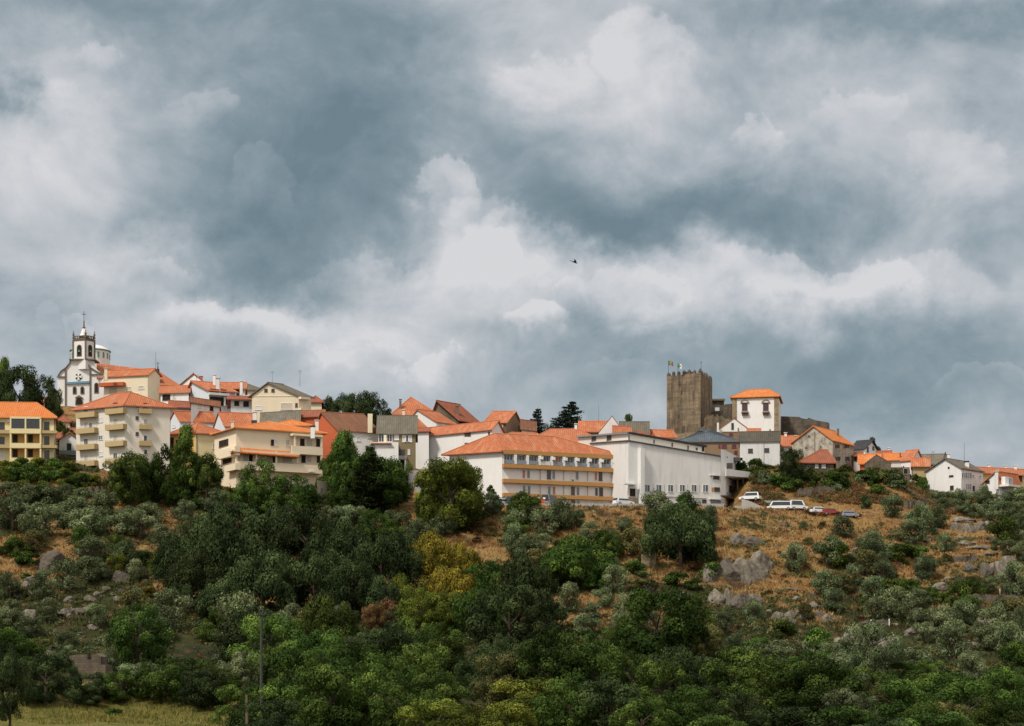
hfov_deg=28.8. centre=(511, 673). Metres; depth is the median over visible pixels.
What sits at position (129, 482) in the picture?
olive tree
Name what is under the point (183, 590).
holm oak
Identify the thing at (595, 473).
window
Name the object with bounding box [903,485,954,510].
dry stone terrace
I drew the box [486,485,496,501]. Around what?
broadleaf tree
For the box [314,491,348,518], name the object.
oak tree
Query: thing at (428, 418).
house
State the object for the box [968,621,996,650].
olive tree
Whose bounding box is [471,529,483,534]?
shrub
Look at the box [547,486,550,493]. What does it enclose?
window
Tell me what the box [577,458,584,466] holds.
window
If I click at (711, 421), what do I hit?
castle rampart
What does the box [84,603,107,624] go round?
olive tree
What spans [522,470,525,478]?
window
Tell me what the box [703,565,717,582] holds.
boulder
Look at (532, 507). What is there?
olive tree
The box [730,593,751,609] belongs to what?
boulder
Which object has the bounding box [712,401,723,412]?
castle turret
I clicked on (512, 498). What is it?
olive tree
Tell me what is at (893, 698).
oak tree
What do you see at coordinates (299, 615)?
olive tree
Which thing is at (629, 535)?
olive tree
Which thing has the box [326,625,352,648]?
olive tree
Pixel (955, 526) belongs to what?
boulder
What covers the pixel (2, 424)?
window
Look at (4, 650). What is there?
oak tree
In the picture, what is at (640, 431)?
house
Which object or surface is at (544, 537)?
olive tree
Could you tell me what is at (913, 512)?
olive tree
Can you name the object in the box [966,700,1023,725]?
oak tree
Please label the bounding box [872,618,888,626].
dry stone terrace
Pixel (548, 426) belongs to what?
oak tree
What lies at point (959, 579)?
olive tree
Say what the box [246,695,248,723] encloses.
wooden post
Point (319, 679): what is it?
oak tree
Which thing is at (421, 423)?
house
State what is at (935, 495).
olive tree
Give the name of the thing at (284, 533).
holm oak
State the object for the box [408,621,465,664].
oak tree
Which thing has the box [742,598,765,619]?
olive tree
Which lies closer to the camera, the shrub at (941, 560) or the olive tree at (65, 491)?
the shrub at (941, 560)
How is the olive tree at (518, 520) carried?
on the ground at (182, 646)
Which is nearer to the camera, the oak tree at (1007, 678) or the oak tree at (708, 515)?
the oak tree at (1007, 678)
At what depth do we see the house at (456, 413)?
435.68 m
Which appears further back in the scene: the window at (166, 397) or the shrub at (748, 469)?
the window at (166, 397)
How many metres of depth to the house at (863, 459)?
406.62 m
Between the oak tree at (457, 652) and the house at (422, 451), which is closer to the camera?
the oak tree at (457, 652)
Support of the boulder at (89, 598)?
on the ground at (182, 646)
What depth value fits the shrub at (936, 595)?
314.56 m
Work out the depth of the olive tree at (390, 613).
295.46 m
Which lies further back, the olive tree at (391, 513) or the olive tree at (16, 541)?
the olive tree at (391, 513)
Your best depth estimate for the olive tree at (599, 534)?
343.82 m
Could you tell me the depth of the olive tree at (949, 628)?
257.39 m
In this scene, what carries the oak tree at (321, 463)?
on the ground at (182, 646)
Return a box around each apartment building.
[0,402,58,461]
[69,392,176,473]
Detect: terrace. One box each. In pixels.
[88,486,110,494]
[317,480,329,505]
[641,552,655,565]
[797,486,834,496]
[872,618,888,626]
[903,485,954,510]
[903,499,928,507]
[946,555,976,563]
[970,593,1018,602]
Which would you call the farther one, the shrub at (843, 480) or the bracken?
the shrub at (843, 480)
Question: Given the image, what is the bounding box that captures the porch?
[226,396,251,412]
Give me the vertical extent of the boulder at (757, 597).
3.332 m
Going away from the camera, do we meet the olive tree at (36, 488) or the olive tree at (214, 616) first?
the olive tree at (214, 616)
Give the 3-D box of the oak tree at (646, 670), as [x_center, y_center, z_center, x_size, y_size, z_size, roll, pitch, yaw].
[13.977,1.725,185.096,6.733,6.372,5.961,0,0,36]
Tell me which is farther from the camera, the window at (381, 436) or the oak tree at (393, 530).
the window at (381, 436)
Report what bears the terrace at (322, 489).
on the ground at (182, 646)
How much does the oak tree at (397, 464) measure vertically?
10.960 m
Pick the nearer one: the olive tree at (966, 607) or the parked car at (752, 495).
the olive tree at (966, 607)
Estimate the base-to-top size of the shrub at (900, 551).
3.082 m
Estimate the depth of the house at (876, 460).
394.52 m
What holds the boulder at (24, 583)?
on the ground at (182, 646)
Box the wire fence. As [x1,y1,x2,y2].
[17,695,101,705]
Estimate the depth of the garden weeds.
374.87 m
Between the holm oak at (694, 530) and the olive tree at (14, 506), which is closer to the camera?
the holm oak at (694, 530)
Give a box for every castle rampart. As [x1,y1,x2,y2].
[667,425,704,433]
[704,414,731,430]
[712,404,731,418]
[781,416,829,435]
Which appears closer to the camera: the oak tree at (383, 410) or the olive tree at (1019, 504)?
the olive tree at (1019, 504)
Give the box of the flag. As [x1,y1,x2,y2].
[668,360,672,375]
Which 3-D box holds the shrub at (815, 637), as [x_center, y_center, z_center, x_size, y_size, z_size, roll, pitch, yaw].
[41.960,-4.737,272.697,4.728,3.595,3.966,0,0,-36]
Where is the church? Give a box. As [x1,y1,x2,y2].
[57,314,178,406]
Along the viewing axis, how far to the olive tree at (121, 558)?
325.47 m
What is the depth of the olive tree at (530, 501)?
357.41 m
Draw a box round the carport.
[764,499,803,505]
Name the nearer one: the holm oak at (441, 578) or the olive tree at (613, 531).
the holm oak at (441, 578)
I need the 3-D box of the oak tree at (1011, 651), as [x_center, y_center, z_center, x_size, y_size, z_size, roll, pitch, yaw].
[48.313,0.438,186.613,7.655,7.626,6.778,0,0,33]
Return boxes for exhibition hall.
[576,432,749,506]
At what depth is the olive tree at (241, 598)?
271.45 m
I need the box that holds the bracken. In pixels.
[5,507,1023,671]
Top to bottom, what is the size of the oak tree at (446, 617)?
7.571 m
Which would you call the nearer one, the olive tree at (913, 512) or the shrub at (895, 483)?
the olive tree at (913, 512)
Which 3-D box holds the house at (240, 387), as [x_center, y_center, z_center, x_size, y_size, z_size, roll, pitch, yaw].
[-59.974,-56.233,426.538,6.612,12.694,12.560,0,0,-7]
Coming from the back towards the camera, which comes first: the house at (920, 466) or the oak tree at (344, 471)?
the house at (920, 466)
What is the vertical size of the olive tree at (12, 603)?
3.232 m
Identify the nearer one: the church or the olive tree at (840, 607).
the olive tree at (840, 607)
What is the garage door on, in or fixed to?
in the exhibition hall
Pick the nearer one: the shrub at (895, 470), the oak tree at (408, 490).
the oak tree at (408, 490)
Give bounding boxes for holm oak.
[150,533,191,580]
[160,583,194,609]
[162,547,224,601]
[168,512,233,562]
[185,522,268,583]
[193,576,252,617]
[203,497,267,548]
[222,546,303,616]
[239,501,318,552]
[265,501,346,567]
[287,548,357,607]
[300,591,357,644]
[314,554,382,610]
[320,514,374,571]
[354,528,427,586]
[357,574,403,612]
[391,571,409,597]
[391,614,434,647]
[397,536,417,575]
[400,540,417,569]
[414,562,476,609]
[449,581,516,637]
[450,540,481,573]
[476,634,519,654]
[496,548,566,624]
[539,532,622,587]
[610,613,648,650]
[638,500,717,566]
[642,501,687,534]
[648,641,709,691]
[668,528,718,563]
[676,654,731,689]
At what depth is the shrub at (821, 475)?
387.34 m
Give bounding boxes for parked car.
[612,498,634,503]
[739,492,761,499]
[809,507,823,512]
[822,508,839,513]
[841,511,858,517]
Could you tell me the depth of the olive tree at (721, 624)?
282.78 m
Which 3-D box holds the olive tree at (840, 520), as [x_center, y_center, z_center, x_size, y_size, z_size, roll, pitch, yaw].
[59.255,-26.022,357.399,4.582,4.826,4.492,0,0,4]
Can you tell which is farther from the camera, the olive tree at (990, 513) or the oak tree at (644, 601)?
the olive tree at (990, 513)
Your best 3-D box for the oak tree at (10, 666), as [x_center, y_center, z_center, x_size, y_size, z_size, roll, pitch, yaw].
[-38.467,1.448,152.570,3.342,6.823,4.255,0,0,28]
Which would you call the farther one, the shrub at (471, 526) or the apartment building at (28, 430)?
the apartment building at (28, 430)
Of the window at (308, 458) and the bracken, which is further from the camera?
the window at (308, 458)
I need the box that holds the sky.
[0,0,1023,468]
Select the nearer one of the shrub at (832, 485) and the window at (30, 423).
the window at (30, 423)
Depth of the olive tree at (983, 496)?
385.66 m
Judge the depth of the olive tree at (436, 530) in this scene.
346.32 m
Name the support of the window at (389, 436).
in the house at (402, 430)
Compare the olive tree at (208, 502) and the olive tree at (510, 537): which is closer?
the olive tree at (510, 537)
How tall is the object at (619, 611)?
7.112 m
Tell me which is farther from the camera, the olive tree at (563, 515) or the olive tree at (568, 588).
the olive tree at (563, 515)
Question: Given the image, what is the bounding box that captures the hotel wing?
[539,423,590,441]
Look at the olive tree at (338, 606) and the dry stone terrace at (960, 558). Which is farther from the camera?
the dry stone terrace at (960, 558)
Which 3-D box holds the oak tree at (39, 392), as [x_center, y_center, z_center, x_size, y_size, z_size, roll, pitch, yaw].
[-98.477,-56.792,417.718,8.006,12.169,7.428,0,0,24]
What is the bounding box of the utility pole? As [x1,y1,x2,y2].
[259,612,265,718]
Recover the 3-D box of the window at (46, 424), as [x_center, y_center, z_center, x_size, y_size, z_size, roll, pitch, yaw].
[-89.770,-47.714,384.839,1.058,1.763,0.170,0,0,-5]
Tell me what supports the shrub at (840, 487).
on the ground at (182, 646)
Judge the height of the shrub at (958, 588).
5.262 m
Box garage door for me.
[711,500,720,503]
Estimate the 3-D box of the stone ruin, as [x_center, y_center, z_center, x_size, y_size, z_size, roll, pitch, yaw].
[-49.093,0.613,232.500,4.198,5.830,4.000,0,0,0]
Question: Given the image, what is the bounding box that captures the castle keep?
[667,368,711,427]
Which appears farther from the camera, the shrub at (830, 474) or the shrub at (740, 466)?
the shrub at (740, 466)
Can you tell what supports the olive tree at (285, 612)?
on the ground at (182, 646)
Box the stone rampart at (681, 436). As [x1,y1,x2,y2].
[676,432,721,439]
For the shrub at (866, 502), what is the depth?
379.05 m
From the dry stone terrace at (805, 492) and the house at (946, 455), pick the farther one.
the house at (946, 455)
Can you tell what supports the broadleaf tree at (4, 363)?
on the ground at (182, 646)
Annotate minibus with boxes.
[767,501,791,509]
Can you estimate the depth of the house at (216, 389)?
420.29 m
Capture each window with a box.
[0,422,4,429]
[0,437,4,443]
[0,450,4,459]
[11,419,24,428]
[12,435,17,442]
[13,449,17,456]
[26,419,39,428]
[28,435,32,442]
[28,449,32,456]
[44,422,48,429]
[44,436,48,444]
[44,450,48,459]
[75,373,81,379]
[94,383,98,392]
[108,387,117,394]
[113,435,117,440]
[162,394,169,400]
[170,437,173,448]
[219,439,227,447]
[223,457,231,463]
[242,454,248,460]
[243,401,248,406]
[261,456,271,462]
[280,403,292,409]
[282,458,291,462]
[285,439,289,445]
[300,439,304,445]
[301,455,305,462]
[306,438,312,446]
[306,455,311,462]
[316,439,319,446]
[379,434,383,441]
[386,434,392,441]
[398,449,404,455]
[504,454,512,463]
[517,455,524,459]
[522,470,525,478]
[527,485,530,493]
[529,455,536,464]
[541,456,548,465]
[547,470,550,478]
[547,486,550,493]
[552,471,555,479]
[552,486,555,494]
[553,457,560,465]
[565,457,572,466]
[571,487,574,494]
[575,471,578,479]
[576,487,579,495]
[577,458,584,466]
[590,458,596,467]
[594,472,597,480]
[599,488,602,495]
[630,488,635,496]
[645,484,649,491]
[668,484,673,491]
[679,484,682,491]
[691,484,696,491]
[714,487,719,491]
[742,403,747,410]
[763,403,768,410]
[772,502,789,504]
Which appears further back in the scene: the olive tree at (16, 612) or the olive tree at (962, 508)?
the olive tree at (962, 508)
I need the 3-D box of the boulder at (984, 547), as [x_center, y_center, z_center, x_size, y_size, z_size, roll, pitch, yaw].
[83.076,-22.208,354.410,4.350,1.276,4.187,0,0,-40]
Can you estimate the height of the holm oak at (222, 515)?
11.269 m
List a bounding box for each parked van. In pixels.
[504,496,523,503]
[541,494,557,503]
[787,500,807,509]
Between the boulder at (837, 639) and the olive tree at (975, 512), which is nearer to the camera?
the boulder at (837, 639)
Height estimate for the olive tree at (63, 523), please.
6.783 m
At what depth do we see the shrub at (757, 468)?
392.86 m
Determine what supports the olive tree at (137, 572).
on the ground at (182, 646)
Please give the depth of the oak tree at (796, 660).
215.80 m
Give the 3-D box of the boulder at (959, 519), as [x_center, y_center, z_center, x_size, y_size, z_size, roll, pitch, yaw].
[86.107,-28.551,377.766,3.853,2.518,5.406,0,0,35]
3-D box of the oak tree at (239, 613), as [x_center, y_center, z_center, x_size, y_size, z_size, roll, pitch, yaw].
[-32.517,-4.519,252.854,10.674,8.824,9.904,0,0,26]
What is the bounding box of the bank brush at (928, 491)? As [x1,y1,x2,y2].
[746,464,1023,517]
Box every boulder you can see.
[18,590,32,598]
[21,581,29,586]
[23,575,49,582]
[23,609,36,616]
[36,550,64,572]
[58,608,74,614]
[63,596,75,602]
[74,608,85,614]
[84,595,95,601]
[88,624,99,629]
[93,591,101,595]
[101,586,111,590]
[111,570,132,582]
[645,584,654,590]
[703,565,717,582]
[707,588,725,604]
[715,560,740,580]
[719,558,732,562]
[723,588,733,604]
[729,533,744,544]
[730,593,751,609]
[732,557,769,584]
[742,536,766,545]
[749,550,774,570]
[749,593,762,603]
[771,612,785,618]
[782,618,796,624]
[784,610,799,617]
[809,601,820,608]
[815,610,823,616]
[821,614,836,621]
[833,637,847,642]
[843,628,857,640]
[876,636,899,646]
[904,627,918,634]
[932,582,949,590]
[950,522,960,529]
[952,516,976,522]
[958,540,975,544]
[961,524,976,532]
[963,561,976,571]
[966,545,989,549]
[974,521,985,530]
[979,562,993,575]
[983,551,998,555]
[989,563,995,573]
[994,561,1007,576]
[1000,556,1016,562]
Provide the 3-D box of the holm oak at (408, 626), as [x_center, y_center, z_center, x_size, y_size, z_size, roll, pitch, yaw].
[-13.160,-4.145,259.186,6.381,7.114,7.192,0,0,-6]
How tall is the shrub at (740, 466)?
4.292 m
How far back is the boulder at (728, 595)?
307.27 m
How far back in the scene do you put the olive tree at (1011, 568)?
320.87 m
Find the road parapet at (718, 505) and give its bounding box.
[505,504,723,506]
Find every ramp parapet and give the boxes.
[733,506,763,508]
[741,499,763,507]
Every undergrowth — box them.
[0,499,1023,676]
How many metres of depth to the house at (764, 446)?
405.70 m
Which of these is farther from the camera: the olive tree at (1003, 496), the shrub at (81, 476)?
the olive tree at (1003, 496)
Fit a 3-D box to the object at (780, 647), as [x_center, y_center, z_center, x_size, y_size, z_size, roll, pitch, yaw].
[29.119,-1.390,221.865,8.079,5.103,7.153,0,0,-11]
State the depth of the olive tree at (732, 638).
250.73 m
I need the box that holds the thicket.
[27,640,1023,725]
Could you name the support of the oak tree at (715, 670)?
on the ground at (182, 646)
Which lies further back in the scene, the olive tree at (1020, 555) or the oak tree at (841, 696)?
the olive tree at (1020, 555)
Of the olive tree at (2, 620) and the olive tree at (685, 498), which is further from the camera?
the olive tree at (685, 498)
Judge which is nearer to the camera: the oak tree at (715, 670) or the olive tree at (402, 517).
the oak tree at (715, 670)
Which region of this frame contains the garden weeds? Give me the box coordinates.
[61,461,291,495]
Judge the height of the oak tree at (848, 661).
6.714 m
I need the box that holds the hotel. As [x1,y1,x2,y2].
[441,433,613,503]
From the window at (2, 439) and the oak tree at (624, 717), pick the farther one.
the window at (2, 439)
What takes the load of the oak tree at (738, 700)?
on the ground at (182, 646)
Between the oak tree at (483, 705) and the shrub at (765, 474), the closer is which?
the oak tree at (483, 705)
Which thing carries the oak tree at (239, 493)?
on the ground at (182, 646)
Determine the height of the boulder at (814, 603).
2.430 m
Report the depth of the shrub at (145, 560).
331.23 m
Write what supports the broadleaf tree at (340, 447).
on the ground at (182, 646)
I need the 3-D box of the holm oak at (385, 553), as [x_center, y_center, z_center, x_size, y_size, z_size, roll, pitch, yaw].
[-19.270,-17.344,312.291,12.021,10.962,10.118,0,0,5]
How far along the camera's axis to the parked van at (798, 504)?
376.20 m
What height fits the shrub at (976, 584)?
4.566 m
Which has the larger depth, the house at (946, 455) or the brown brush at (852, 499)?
the house at (946, 455)
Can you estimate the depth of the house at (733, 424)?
462.00 m
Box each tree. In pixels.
[0,355,16,395]
[0,364,40,401]
[0,368,11,400]
[0,481,17,500]
[0,494,31,530]
[0,571,21,599]
[0,597,21,610]
[0,605,17,624]
[0,612,18,628]
[0,626,25,664]
[0,639,16,661]
[0,650,33,725]
[1,489,32,515]
[1,624,32,655]
[2,608,29,629]
[3,536,25,557]
[6,481,36,502]
[10,509,38,533]
[10,638,46,676]
[12,615,43,637]
[14,500,66,535]
[14,651,81,705]
[15,479,31,490]
[21,529,49,551]
[26,483,60,505]
[28,568,57,598]
[29,374,63,411]
[30,483,55,504]
[34,597,62,622]
[44,386,63,417]
[46,498,81,529]
[48,558,79,592]
[48,664,82,695]
[50,483,78,503]
[55,631,77,647]
[60,644,77,657]
[64,495,91,511]
[65,505,114,535]
[68,487,94,507]
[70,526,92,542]
[70,533,114,562]
[74,686,102,705]
[75,555,105,582]
[78,672,112,699]
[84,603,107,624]
[88,488,118,518]
[88,562,109,580]
[94,497,120,513]
[100,460,131,493]
[100,634,122,662]
[101,668,141,701]
[102,508,132,534]
[104,601,175,663]
[105,653,117,665]
[106,553,127,571]
[107,533,125,549]
[108,450,156,506]
[108,474,139,502]
[111,537,146,567]
[113,610,152,648]
[114,505,140,524]
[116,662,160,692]
[117,590,149,614]
[122,508,159,538]
[125,558,145,580]
[131,657,186,702]
[136,503,157,515]
[137,462,168,503]
[141,500,164,522]
[143,443,183,506]
[144,522,172,544]
[145,586,194,632]
[146,553,159,576]
[149,615,175,640]
[156,657,217,706]
[163,456,189,506]
[169,498,196,520]
[173,424,201,500]
[176,670,235,709]
[179,484,198,501]
[186,451,223,498]
[194,620,215,641]
[198,486,229,510]
[201,611,225,632]
[204,498,217,514]
[204,667,242,691]
[208,602,286,660]
[208,683,258,725]
[210,610,227,627]
[213,588,271,645]
[219,649,266,691]
[226,612,312,674]
[227,481,263,515]
[237,457,288,514]
[239,698,302,725]
[242,647,325,712]
[254,644,286,685]
[254,682,325,725]
[260,491,293,517]
[264,473,322,509]
[267,608,297,625]
[283,602,307,618]
[284,629,354,671]
[289,662,371,725]
[290,616,320,646]
[295,610,311,631]
[296,489,318,513]
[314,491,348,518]
[315,458,327,490]
[318,504,337,523]
[322,395,340,411]
[322,442,361,500]
[323,642,378,695]
[325,429,362,505]
[325,660,404,725]
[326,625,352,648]
[330,504,358,525]
[332,466,364,507]
[333,450,388,504]
[333,601,358,616]
[334,392,355,409]
[340,399,376,425]
[340,630,377,648]
[346,621,426,678]
[347,453,389,511]
[349,390,379,417]
[350,505,368,523]
[350,527,373,541]
[354,624,363,632]
[355,650,433,710]
[358,508,398,542]
[360,444,376,463]
[361,602,387,629]
[363,457,405,513]
[365,680,442,725]
[368,521,379,540]
[372,398,391,424]
[375,455,409,505]
[379,525,406,539]
[384,509,397,522]
[387,606,400,621]
[389,460,414,506]
[391,642,456,696]
[393,697,465,725]
[394,510,411,529]
[394,583,447,630]
[403,668,470,717]
[405,517,429,541]
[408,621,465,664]
[412,456,485,533]
[412,528,461,580]
[413,468,463,522]
[414,486,438,527]
[415,591,459,636]
[424,637,466,674]
[425,704,510,725]
[426,526,440,536]
[428,513,456,537]
[436,462,487,529]
[443,591,475,627]
[451,664,466,685]
[455,647,500,685]
[461,486,483,521]
[463,564,489,584]
[463,581,553,650]
[469,651,538,703]
[469,701,521,724]
[470,701,537,725]
[471,561,517,617]
[473,660,515,699]
[484,491,504,517]
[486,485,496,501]
[487,677,572,725]
[499,507,527,531]
[501,521,526,556]
[502,517,528,536]
[503,643,547,678]
[504,489,544,523]
[508,492,528,513]
[511,540,544,559]
[512,532,544,552]
[514,627,597,690]
[518,596,569,646]
[522,548,541,564]
[527,504,542,520]
[528,508,560,533]
[529,532,552,548]
[530,408,545,433]
[530,676,609,725]
[538,547,583,585]
[543,422,553,429]
[544,496,581,530]
[545,401,583,430]
[549,642,629,700]
[550,536,571,548]
[555,581,581,612]
[555,643,601,671]
[566,532,577,544]
[572,509,585,526]
[572,612,600,634]
[573,673,643,725]
[577,521,603,541]
[578,565,604,588]
[578,601,603,618]
[581,626,630,663]
[591,586,614,606]
[593,529,609,547]
[595,649,659,695]
[597,532,626,557]
[601,564,631,593]
[602,528,620,546]
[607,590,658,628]
[608,695,673,725]
[613,584,708,660]
[616,516,632,536]
[618,528,644,555]
[620,696,680,725]
[625,413,632,420]
[630,658,696,703]
[640,488,672,517]
[658,684,732,725]
[659,591,717,644]
[671,623,726,657]
[675,489,701,512]
[682,683,734,716]
[683,508,718,543]
[686,713,747,725]
[695,641,782,702]
[702,505,719,528]
[703,607,729,632]
[708,692,768,725]
[710,698,770,724]
[719,605,735,624]
[722,631,753,649]
[735,660,825,722]
[740,636,785,655]
[741,705,833,725]
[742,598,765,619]
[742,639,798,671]
[769,654,867,719]
[779,541,808,572]
[780,447,804,479]
[781,649,832,669]
[789,639,802,657]
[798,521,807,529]
[800,704,879,725]
[809,568,842,593]
[811,533,846,564]
[812,652,870,706]
[814,687,881,725]
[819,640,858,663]
[820,539,849,567]
[820,586,846,610]
[828,570,857,592]
[830,515,854,536]
[831,575,850,593]
[833,604,842,613]
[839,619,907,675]
[842,665,889,699]
[843,563,863,585]
[846,553,857,563]
[851,681,890,718]
[852,534,887,565]
[853,717,914,725]
[854,548,878,576]
[854,678,932,725]
[858,575,884,598]
[859,529,884,542]
[863,596,884,619]
[870,558,896,579]
[871,545,893,560]
[872,672,902,703]
[875,585,914,617]
[879,494,904,517]
[887,660,919,679]
[894,672,929,703]
[894,698,954,725]
[896,709,975,725]
[897,516,929,542]
[901,648,933,669]
[903,502,935,531]
[904,536,917,546]
[906,588,936,611]
[906,607,924,625]
[907,509,927,520]
[909,607,932,632]
[910,669,979,706]
[911,554,935,574]
[912,620,940,643]
[913,554,939,581]
[913,660,945,674]
[925,603,956,635]
[925,700,977,725]
[927,524,938,535]
[928,505,950,528]
[929,490,943,500]
[929,667,971,700]
[930,676,1023,725]
[935,618,968,659]
[936,497,955,507]
[936,532,952,551]
[941,491,955,503]
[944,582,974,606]
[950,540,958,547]
[951,599,976,624]
[952,488,967,504]
[952,594,980,617]
[954,577,966,583]
[955,503,971,514]
[956,648,986,674]
[959,492,973,504]
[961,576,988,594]
[965,502,982,518]
[965,667,989,678]
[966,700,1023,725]
[968,593,985,613]
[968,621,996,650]
[969,620,982,631]
[973,489,992,504]
[975,602,1016,626]
[977,484,992,500]
[978,665,1023,712]
[980,625,1011,649]
[981,498,998,510]
[981,507,1004,521]
[981,577,997,593]
[981,662,1023,705]
[984,513,1016,541]
[989,537,1002,550]
[989,597,1013,616]
[991,493,1003,501]
[991,595,1023,618]
[992,500,1017,516]
[994,521,1019,536]
[994,620,1019,638]
[994,622,1023,663]
[994,640,1023,691]
[995,559,1023,595]
[999,538,1015,555]
[1000,490,1015,503]
[1004,486,1023,506]
[1006,500,1023,519]
[1007,513,1023,529]
[1008,659,1021,674]
[1009,540,1023,560]
[1010,605,1023,630]
[1013,527,1023,543]
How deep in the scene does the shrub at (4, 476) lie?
371.11 m
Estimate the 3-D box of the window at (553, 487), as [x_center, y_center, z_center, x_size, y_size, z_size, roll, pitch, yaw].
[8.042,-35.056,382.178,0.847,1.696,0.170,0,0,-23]
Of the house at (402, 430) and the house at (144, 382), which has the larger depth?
the house at (144, 382)
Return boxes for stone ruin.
[69,654,111,682]
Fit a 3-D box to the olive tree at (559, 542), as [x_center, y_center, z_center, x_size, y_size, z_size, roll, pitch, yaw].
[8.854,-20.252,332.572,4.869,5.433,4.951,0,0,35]
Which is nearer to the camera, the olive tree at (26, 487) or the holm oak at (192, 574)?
the holm oak at (192, 574)
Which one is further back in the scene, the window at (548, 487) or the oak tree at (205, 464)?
the window at (548, 487)
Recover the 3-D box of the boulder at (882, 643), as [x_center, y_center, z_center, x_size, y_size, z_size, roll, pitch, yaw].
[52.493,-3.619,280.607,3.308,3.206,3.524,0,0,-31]
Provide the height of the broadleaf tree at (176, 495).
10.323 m
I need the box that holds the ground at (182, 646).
[0,406,1023,725]
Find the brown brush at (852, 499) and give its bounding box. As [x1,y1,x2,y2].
[751,472,1023,515]
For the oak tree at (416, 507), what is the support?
on the ground at (182, 646)
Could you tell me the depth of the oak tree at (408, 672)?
181.33 m
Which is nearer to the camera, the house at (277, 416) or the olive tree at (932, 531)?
the olive tree at (932, 531)
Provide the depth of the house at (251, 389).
440.00 m
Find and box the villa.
[210,421,327,488]
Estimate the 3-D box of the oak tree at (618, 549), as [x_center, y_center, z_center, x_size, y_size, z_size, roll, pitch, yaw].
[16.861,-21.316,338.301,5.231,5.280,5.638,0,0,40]
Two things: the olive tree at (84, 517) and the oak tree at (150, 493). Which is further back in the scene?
the oak tree at (150, 493)
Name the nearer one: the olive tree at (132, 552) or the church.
the olive tree at (132, 552)
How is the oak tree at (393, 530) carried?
on the ground at (182, 646)
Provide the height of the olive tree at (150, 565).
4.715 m
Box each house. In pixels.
[56,427,75,439]
[57,431,75,454]
[58,415,72,426]
[98,368,162,400]
[159,385,190,403]
[168,400,190,415]
[170,410,215,431]
[170,422,220,472]
[179,372,202,384]
[187,374,238,411]
[189,397,220,423]
[212,412,257,430]
[221,381,246,395]
[245,383,258,395]
[248,382,314,422]
[251,419,312,428]
[260,410,300,421]
[301,409,325,425]
[311,395,323,409]
[314,411,377,465]
[370,435,397,466]
[376,415,417,469]
[391,397,432,414]
[402,409,426,426]
[413,409,455,426]
[416,427,430,468]
[429,420,505,462]
[433,400,479,423]
[484,411,519,433]
[520,419,536,432]
[578,421,606,434]
[599,416,618,433]
[612,425,631,432]
[619,421,649,434]
[637,429,651,434]
[650,429,677,439]
[679,430,738,462]
[716,418,746,431]
[722,431,739,456]
[730,389,782,430]
[738,428,780,466]
[746,428,760,430]
[780,432,798,461]
[790,425,854,469]
[797,449,836,472]
[851,452,863,470]
[854,439,879,453]
[858,453,880,469]
[864,454,890,473]
[876,447,891,457]
[883,452,904,466]
[891,467,909,481]
[899,449,921,481]
[911,457,930,480]
[921,453,946,466]
[924,457,984,493]
[943,452,950,458]
[976,464,1023,487]
[980,470,1020,500]
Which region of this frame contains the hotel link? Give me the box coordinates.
[508,432,538,434]
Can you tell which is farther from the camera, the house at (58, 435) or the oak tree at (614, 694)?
the house at (58, 435)
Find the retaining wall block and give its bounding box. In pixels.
[407,470,421,491]
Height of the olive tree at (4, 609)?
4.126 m
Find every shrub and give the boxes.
[0,460,20,470]
[0,469,11,481]
[0,545,13,554]
[7,466,21,476]
[9,467,25,480]
[12,456,28,466]
[13,551,40,565]
[17,545,37,553]
[17,587,30,598]
[19,465,50,481]
[20,573,30,578]
[21,462,37,468]
[27,456,45,466]
[33,639,49,643]
[37,480,54,487]
[39,465,57,475]
[41,470,63,481]
[44,457,62,468]
[51,467,74,479]
[55,478,71,486]
[56,420,65,431]
[61,426,75,435]
[61,460,78,471]
[65,476,84,488]
[72,472,90,482]
[80,532,100,537]
[86,474,100,487]
[106,708,123,714]
[114,539,136,558]
[129,587,141,595]
[135,549,150,562]
[141,585,155,596]
[190,498,203,509]
[225,487,236,492]
[265,602,275,608]
[380,597,401,621]
[467,522,477,529]
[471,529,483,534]
[472,536,481,541]
[621,559,647,575]
[628,578,659,589]
[634,570,647,575]
[637,551,659,560]
[661,570,692,585]
[685,578,702,588]
[686,561,698,569]
[698,561,721,575]
[735,461,747,470]
[745,467,753,473]
[747,458,765,466]
[747,473,758,483]
[751,466,765,473]
[754,470,768,480]
[756,470,768,483]
[759,465,776,468]
[768,473,782,483]
[770,618,798,639]
[773,476,786,485]
[779,480,798,489]
[788,476,803,486]
[794,456,802,463]
[796,641,818,652]
[799,602,815,618]
[800,472,812,486]
[801,537,813,544]
[802,626,831,648]
[804,467,814,479]
[809,475,819,485]
[812,470,826,485]
[820,470,836,485]
[825,482,839,488]
[831,473,851,486]
[833,483,845,491]
[834,467,849,475]
[840,464,854,472]
[854,474,868,482]
[855,470,869,477]
[859,494,871,508]
[859,597,866,602]
[863,467,876,480]
[867,475,879,485]
[869,484,889,494]
[870,466,880,474]
[874,577,894,589]
[875,472,891,481]
[883,473,901,486]
[884,542,896,551]
[885,480,905,488]
[888,543,916,559]
[892,468,903,477]
[892,578,921,591]
[894,533,903,539]
[900,558,909,563]
[905,545,931,559]
[911,473,918,483]
[916,476,929,488]
[919,586,938,592]
[926,591,948,602]
[936,557,947,565]
[941,553,954,561]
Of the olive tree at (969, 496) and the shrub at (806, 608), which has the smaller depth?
the shrub at (806, 608)
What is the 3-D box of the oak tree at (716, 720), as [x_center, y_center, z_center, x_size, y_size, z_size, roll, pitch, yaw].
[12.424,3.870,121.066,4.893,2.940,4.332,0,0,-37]
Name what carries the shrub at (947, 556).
on the ground at (182, 646)

